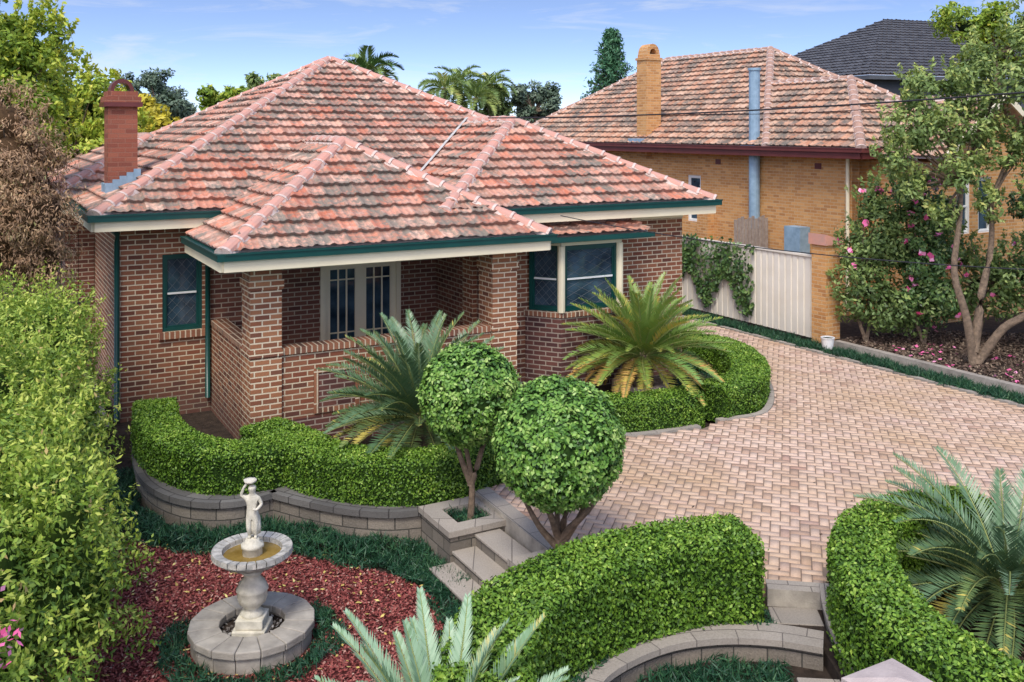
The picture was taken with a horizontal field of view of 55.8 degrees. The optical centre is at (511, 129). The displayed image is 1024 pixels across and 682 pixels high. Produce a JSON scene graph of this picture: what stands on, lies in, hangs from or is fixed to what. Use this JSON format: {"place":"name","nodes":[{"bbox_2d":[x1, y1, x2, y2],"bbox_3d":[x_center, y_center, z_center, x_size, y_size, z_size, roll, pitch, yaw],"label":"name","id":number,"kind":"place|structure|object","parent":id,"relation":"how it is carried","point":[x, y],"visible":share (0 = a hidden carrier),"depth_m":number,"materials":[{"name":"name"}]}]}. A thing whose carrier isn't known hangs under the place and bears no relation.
{"place":"outdoors","nodes":[
{"label":"outdoors","id":0,"kind":"place"},
{"bbox_2d":[103,465,391,557],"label":"mondo grass","id":1,"kind":"structure","parent":0,"point":[149,522],"depth_m":12.47,"materials":[{"name":"green plant"}]},
{"bbox_2d":[90,457,459,615],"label":"bed soil","id":2,"kind":"structure","parent":0,"point":[125,462],"depth_m":12.37,"materials":[{"name":"brown soil"}]},
{"bbox_2d":[0,67,89,296],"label":"browning cypress","id":3,"kind":"object","parent":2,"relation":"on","point":[32,214],"visible":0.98,"depth_m":14.65,"materials":[{"name":"brown plant"}]},
{"bbox_2d":[0,258,160,681],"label":"lilly pilly screen","id":4,"kind":"object","parent":2,"relation":"on","point":[57,579],"visible":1,"depth_m":9.03,"materials":[{"name":"green plant"}]},
{"bbox_2d":[134,474,272,534],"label":"retaining wall","id":5,"kind":"structure","parent":2,"relation":"on","point":[172,512],"depth_m":12.79,"materials":[{"name":"stone"}]},
{"bbox_2d":[131,444,276,508],"bbox_3d":[-4.940,4.910,14.079,1.204,0.080,3.985,0,0,-43],"label":"retaining wall cap","id":6,"kind":"object","parent":5,"relation":"on","point":[161,490],"visible":0.52,"depth_m":12.89,"materials":[{"name":"concrete"}]},
{"bbox_2d":[116,484,342,563],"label":"mondo grass","id":7,"kind":"structure","parent":2,"relation":"on","point":[306,549],"depth_m":12.14,"materials":[{"name":"green plant"}]},
{"bbox_2d":[30,540,445,681],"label":"mulch bed","id":8,"kind":"object","parent":2,"relation":"on","point":[391,618],"visible":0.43,"depth_m":10.86,"materials":[{"name":"red wood"}]},
{"bbox_2d":[151,596,349,681],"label":"mondo grass","id":9,"kind":"structure","parent":8,"relation":"on","point":[314,654],"depth_m":9.59,"materials":[{"name":"green plant"}]},
{"bbox_2d":[187,477,314,675],"bbox_3d":[-2.680,4.452,9.990,1.275,1.695,1.275,0,0,0],"label":"garden fountain","id":10,"kind":"object","parent":8,"relation":"on","point":[254,623],"visible":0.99,"depth_m":9.87,"materials":[{"name":"stone"}]},
{"bbox_2d":[332,546,471,651],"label":"mondo grass","id":11,"kind":"structure","parent":2,"relation":"on","point":[439,595],"depth_m":11.34,"materials":[{"name":"green plant"}]},
{"bbox_2d":[360,533,471,594],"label":"mondo grass","id":12,"kind":"structure","parent":2,"relation":"on","point":[401,549],"depth_m":11.80,"materials":[{"name":"green plant"}]},
{"bbox_2d":[314,586,570,681],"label":"cycad palm","id":13,"kind":"object","parent":2,"relation":"on","point":[417,657],"visible":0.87,"depth_m":7.37,"materials":[{"name":"green plant"}]},
{"bbox_2d":[418,495,505,562],"bbox_3d":[-0.572,5.085,12.205,0.920,0.530,0.920,0,0,-29],"label":"stone planter","id":14,"kind":"object","parent":2,"relation":"on","point":[444,533],"visible":0.61,"depth_m":11.94,"materials":[{"name":"stone"}]},
{"bbox_2d":[415,341,522,519],"bbox_3d":[-0.529,3.781,12.108,1.364,2.244,1.341,0,0,0],"label":"topiary tree","id":15,"kind":"object","parent":14,"relation":"on","point":[466,390],"visible":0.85,"depth_m":11.69,"materials":[{"name":"green plant"}]},
{"bbox_2d":[429,528,530,604],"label":"garden steps","id":16,"kind":"structure","parent":2,"relation":"on","point":[488,554],"depth_m":11.33,"materials":[{"name":"concrete"}]},
{"bbox_2d":[422,121,502,185],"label":"wing roof","id":17,"kind":"structure","parent":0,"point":[453,160],"depth_m":19.81,"materials":[{"name":"tile"}]},
{"bbox_2d":[0,269,1023,680],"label":"garden terrace","id":18,"kind":"structure","parent":0,"point":[206,423],"depth_m":15.75,"materials":[{"name":"soil"}]},
{"bbox_2d":[0,0,85,160],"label":"light green tree","id":19,"kind":"object","parent":18,"relation":"on","point":[21,45],"visible":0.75,"depth_m":18.77,"materials":[{"name":"green plant"}]},
{"bbox_2d":[16,38,157,170],"bbox_3d":[-12.244,1.179,26.071,4.789,7.442,3.331,0,0,0],"label":"light green tree","id":20,"kind":"object","parent":18,"relation":"on","point":[90,124],"visible":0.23,"depth_m":25.92,"materials":[{"name":"green plant"}]},
{"bbox_2d":[108,79,182,132],"bbox_3d":[-13.906,1.415,36.001,3.496,6.769,2.398,0,0,0],"label":"golden tree","id":21,"kind":"object","parent":18,"relation":"on","point":[163,119],"visible":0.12,"depth_m":35.68,"materials":[{"name":"yellow plant"}]},
{"bbox_2d":[117,67,197,120],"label":"gum tree","id":22,"kind":"object","parent":18,"relation":"on","point":[161,92],"visible":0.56,"depth_m":57.73,"materials":[{"name":"green plant"}]},
{"bbox_2d":[129,396,306,495],"bbox_3d":[-4.698,4.626,14.172,3.823,0.715,1.508,0,0,39],"label":"box hedge","id":23,"kind":"object","parent":18,"relation":"on","point":[171,447],"visible":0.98,"depth_m":13.22,"materials":[{"name":"green plant"}]},
{"bbox_2d":[195,83,249,110],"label":"street tree","id":24,"kind":"object","parent":18,"relation":"on","point":[210,95],"visible":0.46,"depth_m":44.16,"materials":[{"name":"green plant"}]},
{"bbox_2d":[44,214,681,439],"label":"walls","id":25,"kind":"structure","parent":18,"relation":"on","point":[153,365],"depth_m":17.17,"materials":[{"name":"brown brick"}]},
{"bbox_2d":[99,79,142,182],"bbox_3d":[-7.209,0.335,17.836,0.660,2.530,0.760,0,0,-29],"label":"chimney","id":26,"kind":"object","parent":25,"relation":"on","point":[120,133],"visible":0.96,"depth_m":17.58,"materials":[{"name":"brick"}]},
{"bbox_2d":[111,231,209,421],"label":"downpipes","id":27,"kind":"object","parent":25,"relation":"attached to","point":[117,313],"visible":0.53,"depth_m":16.27,"materials":[{"name":"teal metal"}]},
{"bbox_2d":[159,318,490,413],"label":"brick sills","id":28,"kind":"structure","parent":25,"relation":"attached to","point":[229,330],"depth_m":15.60,"materials":[{"name":"brown brick"}]},
{"bbox_2d":[61,242,615,340],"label":"windows and doors","id":29,"kind":"structure","parent":25,"relation":"attached to","point":[354,298],"depth_m":17.93,"materials":[{"name":"green paint"}]},
{"bbox_2d":[289,369,410,440],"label":"plinth","id":30,"kind":"structure","parent":25,"relation":"attached to","point":[328,381],"depth_m":15.33,"materials":[{"name":"brick"}]},
{"bbox_3d":[-7.083,-0.126,22.342,5.880,3.110,11.760,0,0,-29],"label":"main roof deck","id":31,"kind":"object","parent":25,"relation":"on","visible":0},
{"bbox_2d":[70,65,310,210],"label":"roof","id":32,"kind":"structure","parent":31,"relation":"on","point":[175,139],"depth_m":21.06,"materials":[{"name":"tile"}]},
{"bbox_2d":[239,416,502,506],"bbox_3d":[-2.062,4.617,13.368,4.065,0.731,1.629,0,0,15],"label":"box hedge","id":33,"kind":"object","parent":18,"relation":"on","point":[321,465],"visible":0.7,"depth_m":12.74,"materials":[{"name":"green plant"}]},
{"bbox_2d":[340,44,403,80],"bbox_3d":[-6.003,0.679,39.954,3.063,8.242,3.040,0,0,0],"label":"palm tree","id":34,"kind":"object","parent":18,"relation":"on","point":[362,61],"visible":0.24,"depth_m":39.56,"materials":[{"name":"green plant"}]},
{"bbox_2d":[240,253,518,426],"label":"porch piers","id":35,"kind":"structure","parent":18,"relation":"on","point":[261,350],"depth_m":14.87,"materials":[{"name":"brick"}]},
{"bbox_2d":[246,215,682,271],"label":"soffits and beams","id":36,"kind":"object","parent":35,"relation":"on","point":[658,217],"visible":0.1,"depth_m":16.73,"materials":[{"name":"beige paint"}]},
{"bbox_2d":[60,199,722,272],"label":"gutters and fascia","id":37,"kind":"object","parent":36,"relation":"on","point":[264,260],"visible":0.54,"depth_m":15.93,"materials":[{"name":"green paint"}]},
{"bbox_2d":[110,207,221,214],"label":"roof deck","id":38,"kind":"structure","parent":37,"relation":"on","point":[167,210],"depth_m":16.43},
{"bbox_2d":[185,137,333,249],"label":"porch roof","id":39,"kind":"structure","parent":37,"relation":"on","point":[220,229],"depth_m":16.54,"materials":[{"name":"tile"}]},
{"bbox_2d":[86,56,489,215],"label":"ridge tiles","id":40,"kind":"object","parent":37,"relation":"on","point":[147,178],"visible":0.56,"depth_m":20.37,"materials":[{"name":"tile"}]},
{"bbox_2d":[104,59,474,211],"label":"roof","id":41,"kind":"structure","parent":37,"relation":"on","point":[406,126],"depth_m":20.35,"materials":[{"name":"tile"}]},
{"bbox_2d":[239,232,536,252],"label":"porch roof deck","id":42,"kind":"structure","parent":37,"relation":"on","point":[366,243],"depth_m":15.29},
{"bbox_2d":[234,145,541,250],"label":"porch roof","id":43,"kind":"structure","parent":37,"relation":"on","point":[346,194],"depth_m":16.06,"materials":[{"name":"tile"}]},
{"bbox_2d":[214,135,552,253],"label":"porch ridge tiles","id":44,"kind":"object","parent":43,"relation":"on","point":[231,244],"visible":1,"depth_m":16.74,"materials":[{"name":"pink tile"}]},
{"bbox_2d":[452,122,709,208],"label":"wing roof","id":45,"kind":"structure","parent":37,"relation":"on","point":[524,166],"depth_m":18.77,"materials":[{"name":"tile"}]},
{"bbox_3d":[-10.060,0.819,22.887,2.300,1.219,7.600,0,0,-29],"label":"rear roof deck","id":46,"kind":"object","parent":37,"relation":"on","visible":0},
{"bbox_2d":[47,142,103,186],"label":"roof","id":47,"kind":"structure","parent":46,"relation":"on","point":[91,157],"depth_m":22.70,"materials":[{"name":"tile"}]},
{"bbox_3d":[-7.776,0.819,21.128,4.600,1.219,2.300,0,0,-29],"label":"rear roof deck","id":48,"kind":"object","parent":37,"relation":"on","visible":0},
{"bbox_2d":[55,137,159,197],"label":"roof","id":49,"kind":"structure","parent":48,"relation":"on","point":[99,172],"depth_m":20.06,"materials":[{"name":"tile"}]},
{"bbox_2d":[315,309,526,458],"bbox_3d":[-1.296,3.795,14.208,3.034,2.210,3.337,0,0,-26],"label":"cycad palm","id":50,"kind":"object","parent":18,"relation":"on","point":[402,375],"visible":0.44,"depth_m":13.96,"materials":[{"name":"green plant"}]},
{"bbox_2d":[417,71,472,105],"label":"palm tree","id":51,"kind":"object","parent":18,"relation":"on","point":[445,87],"visible":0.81,"depth_m":54.60,"materials":[{"name":"green plant"}]},
{"bbox_2d":[450,80,500,115],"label":"palm tree","id":52,"kind":"object","parent":18,"relation":"on","point":[472,102],"visible":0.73,"depth_m":55.53,"materials":[{"name":"green plant"}]},
{"bbox_2d":[507,79,562,123],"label":"gum tree","id":53,"kind":"object","parent":18,"relation":"on","point":[524,101],"visible":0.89,"depth_m":61.51,"materials":[{"name":"green plant"}]},
{"bbox_2d":[525,312,621,385],"bbox_3d":[1.330,4.250,18.036,2.170,1.700,0.570,0,0,-29],"label":"bay base","id":54,"kind":"object","parent":18,"relation":"on","point":[551,343],"visible":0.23,"depth_m":17.62,"materials":[{"name":"brown brick"}]},
{"bbox_2d":[430,511,768,681],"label":"box hedge","id":55,"kind":"object","parent":18,"relation":"on","point":[593,598],"visible":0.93,"depth_m":9.11,"materials":[{"name":"green plant"}]},
{"bbox_2d":[580,27,636,99],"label":"pine tree","id":56,"kind":"object","parent":18,"relation":"on","point":[611,63],"visible":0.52,"depth_m":54.68,"materials":[{"name":"green plant"}]},
{"bbox_2d":[595,375,684,392],"bbox_3d":[1.650,4.820,17.400,3.300,0.200,2.400,0,0,0],"label":"bed mound","id":57,"kind":"object","parent":18,"relation":"on","point":[606,388],"visible":0.12,"depth_m":17.79,"materials":[{"name":"soil"}]},
{"bbox_2d":[560,272,734,405],"bbox_3d":[2.323,3.618,16.955,2.950,2.197,3.056,0,0,0],"label":"cycad palm","id":58,"kind":"object","parent":57,"relation":"on","point":[646,336],"visible":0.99,"depth_m":16.67,"materials":[{"name":"green plant"}]},
{"bbox_2d":[601,385,705,432],"bbox_3d":[1.966,4.587,15.766,2.440,0.672,0.940,0,0,-10],"label":"box hedge","id":59,"kind":"object","parent":18,"relation":"on","point":[664,408],"visible":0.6,"depth_m":15.52,"materials":[{"name":"green plant"}]},
{"bbox_2d":[610,644,823,681],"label":"curved garden wall","id":60,"kind":"structure","parent":18,"relation":"on","point":[803,659],"depth_m":9.22,"materials":[{"name":"stone"}]},
{"bbox_2d":[572,622,823,681],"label":"curved garden wall cap","id":61,"kind":"object","parent":60,"relation":"on","point":[792,637],"visible":0.69,"depth_m":9.23,"materials":[{"name":"grey concrete"}]},
{"bbox_2d":[682,332,771,421],"bbox_3d":[3.984,4.579,18.432,1.738,0.686,4.831,0,0,0],"label":"box hedge","id":62,"kind":"object","parent":18,"relation":"on","point":[742,370],"visible":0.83,"depth_m":16.83,"materials":[{"name":"green plant"}]},
{"bbox_2d":[682,235,811,337],"bbox_3d":[4.808,3.845,26.155,0.100,1.910,9.044,0,0,-29],"label":"steel panel fence","id":63,"kind":"object","parent":18,"relation":"on","point":[781,295],"visible":0.38,"depth_m":23.51,"materials":[{"name":"beige metal"}]},
{"bbox_2d":[682,232,754,316],"bbox_3d":[4.533,3.710,26.422,0.242,1.975,5.947,0,0,-29],"label":"fence vine","id":64,"kind":"object","parent":63,"relation":"attached to","point":[720,273],"visible":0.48,"depth_m":24.98,"materials":[{"name":"green plant"}]},
{"bbox_2d":[734,215,767,247],"bbox_3d":[6.853,3.385,27.718,1.275,1.830,0.020,0,0,-29],"label":"timber fence","id":65,"kind":"object","parent":18,"relation":"on","point":[752,230],"visible":0.44,"depth_m":27.73,"materials":[{"name":"grey wood"}]},
{"bbox_2d":[768,607,840,681],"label":"garden steps","id":66,"kind":"structure","parent":18,"relation":"on","point":[797,616],"depth_m":9.82,"materials":[{"name":"stone"}]},
{"bbox_2d":[606,44,1023,323],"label":"walls","id":67,"kind":"structure","parent":18,"relation":"on","point":[800,191],"depth_m":27.93,"materials":[{"name":"orange brick"}]},
{"bbox_2d":[579,141,760,145],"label":"roof deck","id":68,"kind":"structure","parent":67,"relation":"attached to","point":[665,143],"depth_m":31.75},
{"bbox_2d":[536,49,766,144],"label":"roof","id":69,"kind":"structure","parent":68,"relation":"on","point":[711,83],"depth_m":34.88,"materials":[{"name":"tile"}]},
{"bbox_2d":[582,142,881,158],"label":"gutters","id":70,"kind":"object","parent":68,"relation":"attached to","point":[841,153],"visible":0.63,"depth_m":28.30,"materials":[{"name":"red paint"}]},
{"bbox_2d":[532,46,838,145],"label":"ridge tiles","id":71,"kind":"object","parent":67,"relation":"attached to","point":[770,66],"visible":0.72,"depth_m":34.01,"materials":[{"name":"tile"}]},
{"bbox_2d":[740,68,809,253],"bbox_3d":[7.568,0.840,27.805,0.580,5.320,2.300,0,0,-29],"label":"flue pipe","id":72,"kind":"object","parent":67,"relation":"attached to","point":[795,237],"visible":0.66,"depth_m":28.39,"materials":[{"name":"blue metal"}]},
{"bbox_2d":[771,144,854,147],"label":"front roof deck","id":73,"kind":"structure","parent":67,"relation":"attached to","point":[794,145],"depth_m":26.31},
{"bbox_2d":[693,78,855,146],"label":"front roof","id":74,"kind":"structure","parent":73,"relation":"on","point":[820,127],"depth_m":28.20,"materials":[{"name":"tile"}]},
{"bbox_2d":[771,75,899,147],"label":"front ridge tiles","id":75,"kind":"object","parent":67,"relation":"attached to","point":[859,134],"visible":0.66,"depth_m":27.84,"materials":[{"name":"tile"}]},
{"bbox_2d":[688,175,990,233],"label":"windows","id":76,"kind":"structure","parent":67,"relation":"attached to","point":[695,181],"depth_m":24.51,"materials":[{"name":"white paint"}]},
{"bbox_3d":[10.815,-0.492,27.496,6.000,2.000,3.000,0,0,-29],"label":"front roof deck","id":77,"kind":"object","parent":67,"relation":"attached to","visible":0},
{"bbox_2d":[855,79,891,146],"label":"front roof","id":78,"kind":"structure","parent":77,"relation":"on","point":[871,121],"depth_m":26.86,"materials":[{"name":"tile"}]},
{"bbox_3d":[10.431,-1.167,32.314,10.000,3.350,5.000,0,0,-29],"label":"main roof deck","id":79,"kind":"object","parent":67,"relation":"attached to","visible":0},
{"bbox_2d":[773,51,831,79],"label":"roof","id":80,"kind":"structure","parent":79,"relation":"on","point":[785,67],"depth_m":33.40,"materials":[{"name":"tile"}]},
{"bbox_2d":[808,232,842,343],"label":"brick pier","id":81,"kind":"structure","parent":18,"relation":"on","point":[825,322],"depth_m":21.88,"materials":[{"name":"brick"}]},
{"bbox_2d":[682,308,1023,404],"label":"mondo grass","id":82,"kind":"structure","parent":18,"relation":"on","point":[961,381],"depth_m":19.84,"materials":[{"name":"green plant"}]},
{"bbox_2d":[825,483,1023,681],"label":"box hedge","id":83,"kind":"object","parent":18,"relation":"on","point":[879,610],"visible":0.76,"depth_m":8.52,"materials":[{"name":"green plant"}]},
{"bbox_2d":[834,340,1023,396],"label":"garden wall","id":84,"kind":"structure","parent":18,"relation":"on","point":[983,379],"depth_m":19.28,"materials":[{"name":"concrete"}]},
{"bbox_2d":[835,312,1023,384],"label":"neighbour garden bed","id":85,"kind":"object","parent":18,"relation":"on","point":[991,324],"visible":0.27,"depth_m":22.41,"materials":[{"name":"soil"}]},
{"bbox_2d":[825,169,937,341],"bbox_3d":[8.202,2.817,21.739,2.412,3.876,2.079,0,0,0],"label":"camellia bush","id":86,"kind":"object","parent":85,"relation":"on","point":[879,295],"visible":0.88,"depth_m":21.35,"materials":[{"name":"green plant"}]},
{"bbox_2d":[882,158,967,344],"bbox_3d":[9.169,2.652,21.334,1.896,4.207,1.899,0,0,0],"label":"camellia bush","id":87,"kind":"object","parent":85,"relation":"on","point":[920,224],"visible":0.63,"depth_m":21.05,"materials":[{"name":"green plant"}]},
{"bbox_2d":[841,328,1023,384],"bbox_3d":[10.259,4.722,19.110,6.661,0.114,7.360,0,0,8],"label":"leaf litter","id":88,"kind":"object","parent":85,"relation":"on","point":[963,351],"visible":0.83,"depth_m":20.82,"materials":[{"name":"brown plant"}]},
{"bbox_2d":[869,0,1023,364],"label":"garden tree","id":89,"kind":"object","parent":85,"relation":"on","point":[932,122],"visible":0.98,"depth_m":19.68,"materials":[{"name":"green plant"}]},
{"bbox_2d":[927,219,1023,340],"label":"camellia bush","id":90,"kind":"object","parent":85,"relation":"on","point":[999,279],"visible":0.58,"depth_m":21.18,"materials":[{"name":"green plant"}]},
{"bbox_2d":[853,445,1023,659],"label":"cycad palm","id":91,"kind":"object","parent":18,"relation":"on","point":[997,558],"visible":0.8,"depth_m":9.69,"materials":[{"name":"green plant"}]},
{"bbox_2d":[854,75,1023,107],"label":"walls","id":92,"kind":"structure","parent":18,"relation":"on","point":[890,83],"depth_m":43.10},
{"bbox_2d":[793,19,883,74],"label":"roof side","id":93,"kind":"structure","parent":92,"relation":"on","point":[851,52],"depth_m":47.41,"materials":[{"name":"tile"}]},
{"bbox_2d":[869,19,1022,75],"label":"roof front","id":94,"kind":"structure","parent":92,"relation":"on","point":[906,44],"depth_m":46.27,"materials":[{"name":"tile"}]},
{"bbox_2d":[927,0,1023,89],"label":"street tree","id":95,"kind":"object","parent":18,"relation":"on","point":[983,20],"visible":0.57,"depth_m":32.42,"materials":[{"name":"green plant"}]},
{"bbox_2d":[0,0,1023,120],"label":"sky","id":96,"kind":"structure","parent":0,"point":[217,43],"materials":[{"name":"blue"}]},
{"bbox_2d":[551,239,622,312],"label":"bay posts and head","id":97,"kind":"object","parent":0,"point":[561,272],"visible":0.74,"depth_m":17.53},
{"bbox_2d":[540,218,649,234],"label":"bay roof","id":98,"kind":"structure","parent":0,"point":[571,227],"depth_m":18.01,"materials":[{"name":"tile"}]},
{"bbox_2d":[488,91,1023,117],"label":"power cable","id":99,"kind":"object","parent":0,"point":[780,108],"visible":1,"depth_m":15.35,"materials":[{"name":"black rubber"}]},
{"bbox_2d":[489,320,1023,597],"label":"driveway","id":100,"kind":"structure","parent":0,"point":[824,571],"depth_m":14.11,"materials":[{"name":"beige brick"}]},
{"bbox_2d":[475,487,553,552],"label":"driveway kerb","id":101,"kind":"structure","parent":100,"relation":"on","point":[521,529],"depth_m":11.81,"materials":[{"name":"concrete"}]},
{"bbox_2d":[765,579,828,609],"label":"step","id":102,"kind":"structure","parent":100,"relation":"on","point":[790,594],"depth_m":10.06,"materials":[{"name":"concrete"}]},
{"bbox_2d":[682,315,1023,406],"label":"driveway kerb","id":103,"kind":"structure","parent":100,"relation":"on","point":[1017,404],"depth_m":19.48,"materials":[{"name":"concrete"}]},
{"bbox_2d":[841,658,932,681],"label":"brick gate pier","id":104,"kind":"structure","parent":0,"point":[891,670],"depth_m":6.49,"materials":[{"name":"stone"}]},
{"label":"ground","id":105,"kind":"structure","parent":0,"visible":0},
{"bbox_2d":[273,499,420,544],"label":"retaining wall","id":106,"kind":"structure","parent":105,"relation":"on","point":[408,527],"depth_m":12.45,"materials":[{"name":"stone"}]},
{"bbox_2d":[270,486,420,517],"bbox_3d":[-2.202,4.910,12.753,2.197,0.080,0.573,0,0,17],"label":"retaining wall cap","id":107,"kind":"object","parent":106,"relation":"on","point":[288,495],"visible":0.62,"depth_m":12.51,"materials":[{"name":"stone"}]},
{"bbox_2d":[507,550,554,570],"bbox_3d":[0.397,5.075,10.708,0.660,0.550,0.660,0,0,-29],"label":"stone planter","id":108,"kind":"object","parent":105,"relation":"on","point":[514,561],"visible":0.03,"depth_m":10.84,"materials":[{"name":"stone"}]},
{"bbox_2d":[491,374,626,552],"bbox_3d":[0.518,3.812,10.768,1.510,2.177,1.525,0,0,0],"label":"topiary tree","id":109,"kind":"object","parent":108,"relation":"on","point":[558,441],"visible":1,"depth_m":10.29,"materials":[{"name":"green plant"}]},
{"bbox_2d":[633,649,831,681],"bbox_3d":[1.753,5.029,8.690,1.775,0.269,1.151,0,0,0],"label":"mondo grass","id":110,"kind":"structure","parent":105,"relation":"on","point":[725,669],"depth_m":8.95,"materials":[{"name":"green plant"}]},
{"bbox_3d":[1.370,0.564,21.201,3.039,1.602,5.857,0,0,-29],"label":"wing roof","id":111,"kind":"object","parent":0,"visible":0},
{"bbox_2d":[438,115,716,211],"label":"wing ridge tiles","id":112,"kind":"object","parent":111,"relation":"on","point":[468,177],"visible":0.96,"depth_m":19.56,"materials":[{"name":"pink tile"}]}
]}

